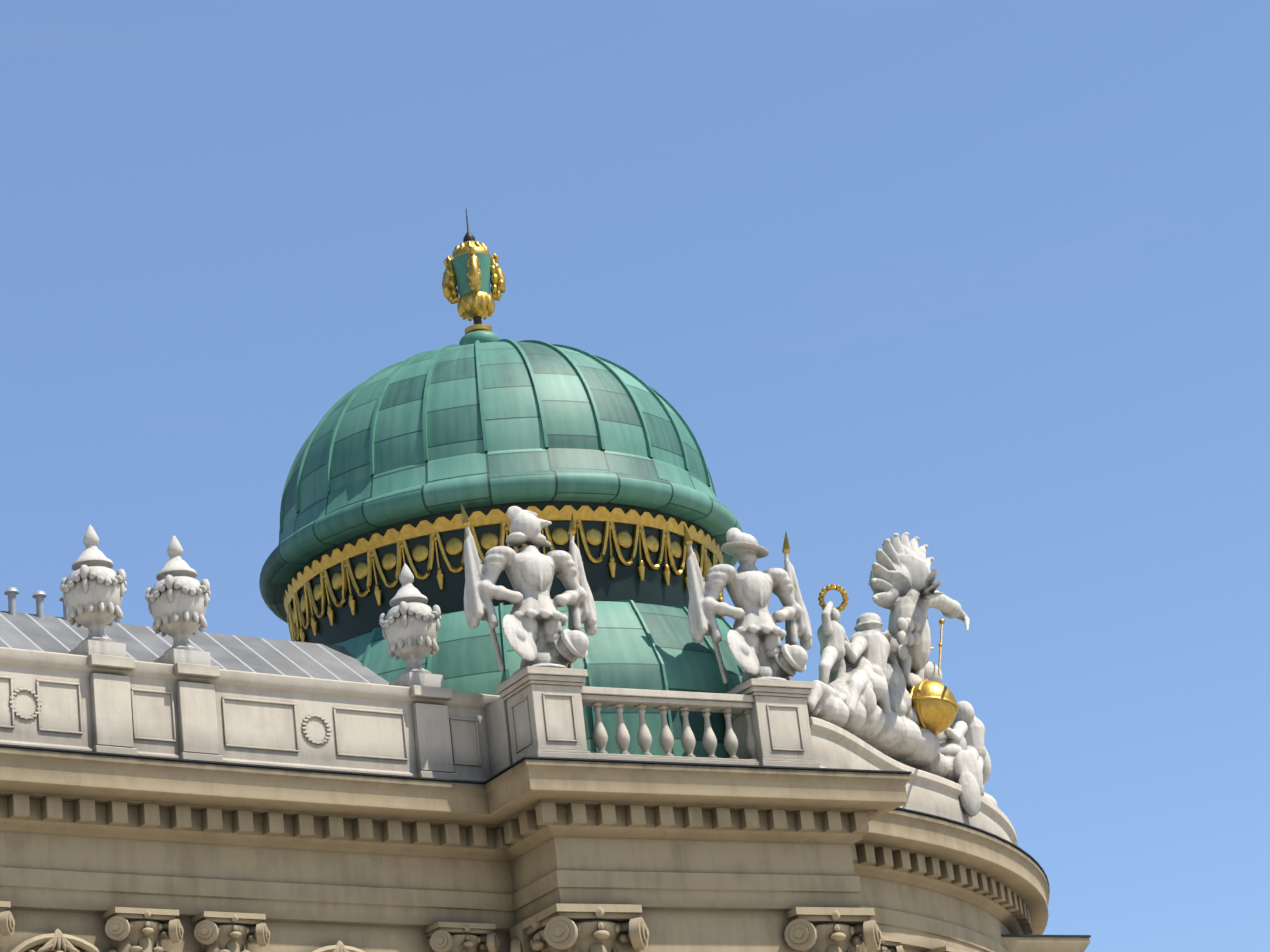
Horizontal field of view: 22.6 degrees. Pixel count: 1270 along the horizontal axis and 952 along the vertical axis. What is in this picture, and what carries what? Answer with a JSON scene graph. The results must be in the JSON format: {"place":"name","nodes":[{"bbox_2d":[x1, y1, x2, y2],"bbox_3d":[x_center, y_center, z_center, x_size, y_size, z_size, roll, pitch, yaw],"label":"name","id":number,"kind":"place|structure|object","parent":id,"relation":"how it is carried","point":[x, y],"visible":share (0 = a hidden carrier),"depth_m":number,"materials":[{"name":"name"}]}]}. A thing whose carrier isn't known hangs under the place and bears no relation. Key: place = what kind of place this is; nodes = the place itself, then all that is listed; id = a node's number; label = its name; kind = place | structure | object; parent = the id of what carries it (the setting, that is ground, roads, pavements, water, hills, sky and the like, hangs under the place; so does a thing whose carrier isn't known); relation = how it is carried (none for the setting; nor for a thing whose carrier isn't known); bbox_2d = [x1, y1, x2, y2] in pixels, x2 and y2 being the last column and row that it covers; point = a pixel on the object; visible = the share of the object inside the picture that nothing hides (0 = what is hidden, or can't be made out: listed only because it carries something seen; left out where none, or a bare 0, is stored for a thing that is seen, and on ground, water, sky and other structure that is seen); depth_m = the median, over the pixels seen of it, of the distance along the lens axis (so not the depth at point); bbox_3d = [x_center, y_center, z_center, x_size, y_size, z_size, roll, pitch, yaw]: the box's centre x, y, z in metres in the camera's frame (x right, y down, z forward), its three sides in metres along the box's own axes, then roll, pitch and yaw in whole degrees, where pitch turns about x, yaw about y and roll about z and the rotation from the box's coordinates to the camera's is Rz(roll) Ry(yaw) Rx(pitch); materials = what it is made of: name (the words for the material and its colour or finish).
{"place":"outdoors","nodes":[
{"label":"outdoors","id":0,"kind":"place"},
{"bbox_2d":[0,0,1269,951],"label":"sky","id":1,"kind":"structure","parent":0,"point":[986,283],"materials":[{"name":"blue"}]},
{"label":"ground","id":2,"kind":"structure","parent":0,"visible":0},
{"bbox_2d":[0,747,1048,951],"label":"building facade","id":3,"kind":"structure","parent":2,"relation":"on","point":[705,887],"depth_m":58.32,"materials":[{"name":"stone"}]},
{"bbox_2d":[0,901,14,949],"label":"column capital","id":4,"kind":"object","parent":3,"relation":"attached to","point":[7,923],"visible":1,"depth_m":52.68,"materials":[{"name":"stone"}]},
{"bbox_2d":[102,907,183,951],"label":"column capital","id":5,"kind":"object","parent":3,"relation":"attached to","point":[128,929],"visible":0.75,"depth_m":54.28,"materials":[{"name":"stone"}]},
{"bbox_2d":[10,928,364,951],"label":"window pediment ornaments","id":6,"kind":"object","parent":3,"relation":"attached to","point":[58,940],"depth_m":53.52,"materials":[{"name":"stone"}]},
{"bbox_2d":[190,911,269,951],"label":"column capital","id":7,"kind":"object","parent":3,"relation":"attached to","point":[224,931],"visible":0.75,"depth_m":55.30,"materials":[{"name":"stone"}]},
{"bbox_2d":[0,647,512,781],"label":"parapet wall","id":8,"kind":"structure","parent":3,"relation":"on","point":[111,704],"depth_m":57.07,"materials":[{"name":"grey stone"}]},
{"bbox_2d":[60,525,126,656],"bbox_3d":[-9.621,2.098,56.472,1.160,2.643,1.190,9,-25,-36],"label":"decorative urn","id":9,"kind":"object","parent":8,"relation":"on","point":[93,589],"visible":1,"depth_m":56.08,"materials":[{"name":"stone"}]},
{"bbox_2d":[145,536,210,665],"bbox_3d":[-8.263,2.307,57.474,1.160,2.643,1.190,9,-25,-36],"label":"decorative urn","id":10,"kind":"object","parent":8,"relation":"on","point":[177,595],"visible":0.98,"depth_m":57.08,"materials":[{"name":"stone"}]},
{"bbox_2d":[0,611,388,684],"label":"wing roof","id":11,"kind":"structure","parent":8,"relation":"on","point":[148,644],"depth_m":60.35,"materials":[{"name":"metal"}]},
{"bbox_2d":[4,587,68,620],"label":"roof vents","id":12,"kind":"object","parent":11,"relation":"on","point":[39,596],"visible":0.62,"depth_m":59.33,"materials":[{"name":"metal"}]},
{"bbox_2d":[379,563,443,687],"bbox_3d":[-4.256,2.898,60.356,1.160,2.643,1.190,8,-25,-35],"label":"decorative urn","id":13,"kind":"object","parent":8,"relation":"on","point":[409,623],"visible":1,"depth_m":59.96,"materials":[{"name":"stone"}]},
{"bbox_2d":[425,922,499,951],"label":"column capital","id":14,"kind":"object","parent":3,"relation":"attached to","point":[457,937],"visible":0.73,"depth_m":58.12,"materials":[{"name":"stone"}]},
{"bbox_2d":[7,794,1032,934],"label":"cornice dentils","id":15,"kind":"object","parent":3,"relation":"attached to","point":[508,833],"visible":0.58,"depth_m":58.64,"materials":[{"name":"stone"}]},
{"bbox_2d":[0,744,1049,893],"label":"cornice flashing","id":16,"kind":"object","parent":3,"relation":"on","point":[498,774],"visible":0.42,"depth_m":58.19,"materials":[{"name":"metal"}]},
{"bbox_2d":[509,922,540,951],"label":"bay niche wall","id":17,"kind":"structure","parent":3,"relation":"attached to","point":[517,931],"depth_m":58.62,"materials":[{"name":"stone"}]},
{"bbox_2d":[510,903,648,951],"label":"column capital","id":18,"kind":"object","parent":3,"relation":"attached to","point":[557,927],"visible":0.9,"depth_m":57.95,"materials":[{"name":"stone"}]},
{"bbox_2d":[784,907,881,951],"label":"column capital","id":19,"kind":"object","parent":3,"relation":"attached to","point":[822,929],"visible":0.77,"depth_m":60.39,"materials":[{"name":"stone"}]},
{"bbox_2d":[856,934,904,951],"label":"column capital","id":20,"kind":"object","parent":3,"relation":"attached to","point":[889,943],"visible":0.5,"depth_m":63.59,"materials":[{"name":"stone"}]},
{"bbox_2d":[809,717,1017,845],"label":"curved parapet","id":21,"kind":"structure","parent":3,"relation":"on","point":[835,746],"depth_m":66.09,"materials":[{"name":"white stone"}]},
{"bbox_2d":[806,532,996,816],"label":"eagle sculpture group","id":22,"kind":"object","parent":21,"relation":"on","point":[888,693],"visible":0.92,"depth_m":67.38,"materials":[{"name":"stone"}]},
{"bbox_2d":[924,946,967,951],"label":"pediment","id":23,"kind":"structure","parent":3,"relation":"attached to","point":[945,949],"depth_m":65.29,"materials":[{"name":"stone"}]},
{"bbox_2d":[1002,937,1089,951],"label":"side wing","id":24,"kind":"structure","parent":3,"relation":"attached to","point":[1043,944],"depth_m":70.28,"materials":[{"name":"beige stone"}]},
{"bbox_2d":[1001,934,1090,937],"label":"cornice edge","id":25,"kind":"object","parent":24,"relation":"on","point":[1026,935],"visible":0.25,"depth_m":70.24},
{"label":"flat pavilion roof","id":26,"kind":"object","parent":3,"relation":"on","visible":0},
{"bbox_2d":[279,339,731,755],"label":"dome ribs","id":27,"kind":"object","parent":26,"relation":"on","point":[516,345],"visible":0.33,"depth_m":65.63,"materials":[{"name":"green metal"}]},
{"bbox_2d":[259,342,742,622],"bbox_3d":[-3.077,-0.092,68.835,10.400,4.913,10.400,5,-23,-29],"label":"dome","id":28,"kind":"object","parent":27,"relation":"attached to","point":[517,462],"visible":0.62,"depth_m":64.81,"materials":[{"name":"green metal"}]},
{"bbox_2d":[452,253,499,345],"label":"finial base","id":29,"kind":"object","parent":28,"relation":"on","point":[460,266],"visible":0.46,"depth_m":70.12,"materials":[{"name":"green metal"}]},
{"bbox_2d":[442,241,504,334],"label":"gold finial","id":30,"kind":"object","parent":29,"relation":"attached to","point":[474,303],"visible":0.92,"depth_m":70.13,"materials":[{"name":"metal"}]},
{"bbox_2d":[463,209,481,323],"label":"finial spike","id":31,"kind":"object","parent":30,"relation":"on","point":[468,236],"visible":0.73,"depth_m":70.64,"materials":[{"name":"metal"}]},
{"bbox_2d":[337,601,744,757],"bbox_3d":[-2.333,6.138,66.524,12.040,4.300,12.040,5,-23,-29],"label":"dome skirt","id":32,"kind":"object","parent":26,"relation":"on","point":[621,653],"visible":0.15,"depth_m":61.86,"materials":[{"name":"green metal"}]},
{"bbox_2d":[290,501,718,644],"bbox_3d":[-2.688,3.161,67.629,9.240,2.090,9.240,5,-23,-29],"label":"dome drum","id":33,"kind":"object","parent":32,"relation":"on","point":[626,583],"visible":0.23,"depth_m":64.02,"materials":[{"name":"green metal"}]},
{"bbox_2d":[283,505,723,641],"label":"gold dome festoons","id":34,"kind":"object","parent":33,"relation":"on","point":[296,620],"visible":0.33,"depth_m":64.20,"materials":[{"name":"gold metal"}]},
{"bbox_2d":[496,666,819,767],"bbox_3d":[0.497,4.894,60.550,6.290,1.900,1.420,5,-23,-29],"label":"balustrade","id":35,"kind":"object","parent":26,"relation":"on","point":[545,705],"visible":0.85,"depth_m":59.94,"materials":[{"name":"white stone"}]},
{"bbox_2d":[461,503,596,675],"bbox_3d":[-1.900,2.194,60.169,2.852,3.592,1.158,5,-23,-29],"label":"trophy","id":36,"kind":"object","parent":35,"relation":"on","point":[534,621],"visible":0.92,"depth_m":59.87,"materials":[{"name":"stone"}]},
{"bbox_2d":[591,702,756,759],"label":"balusters","id":37,"kind":"object","parent":35,"relation":"on","point":[644,739],"visible":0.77,"depth_m":60.29,"materials":[{"name":"white stone"}]},
{"bbox_2d":[683,523,811,686],"bbox_3d":[2.357,2.603,62.642,2.851,3.591,1.158,5,-23,-29],"label":"trophy","id":38,"kind":"object","parent":35,"relation":"on","point":[756,635],"visible":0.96,"depth_m":62.34,"materials":[{"name":"stone"}]}
]}

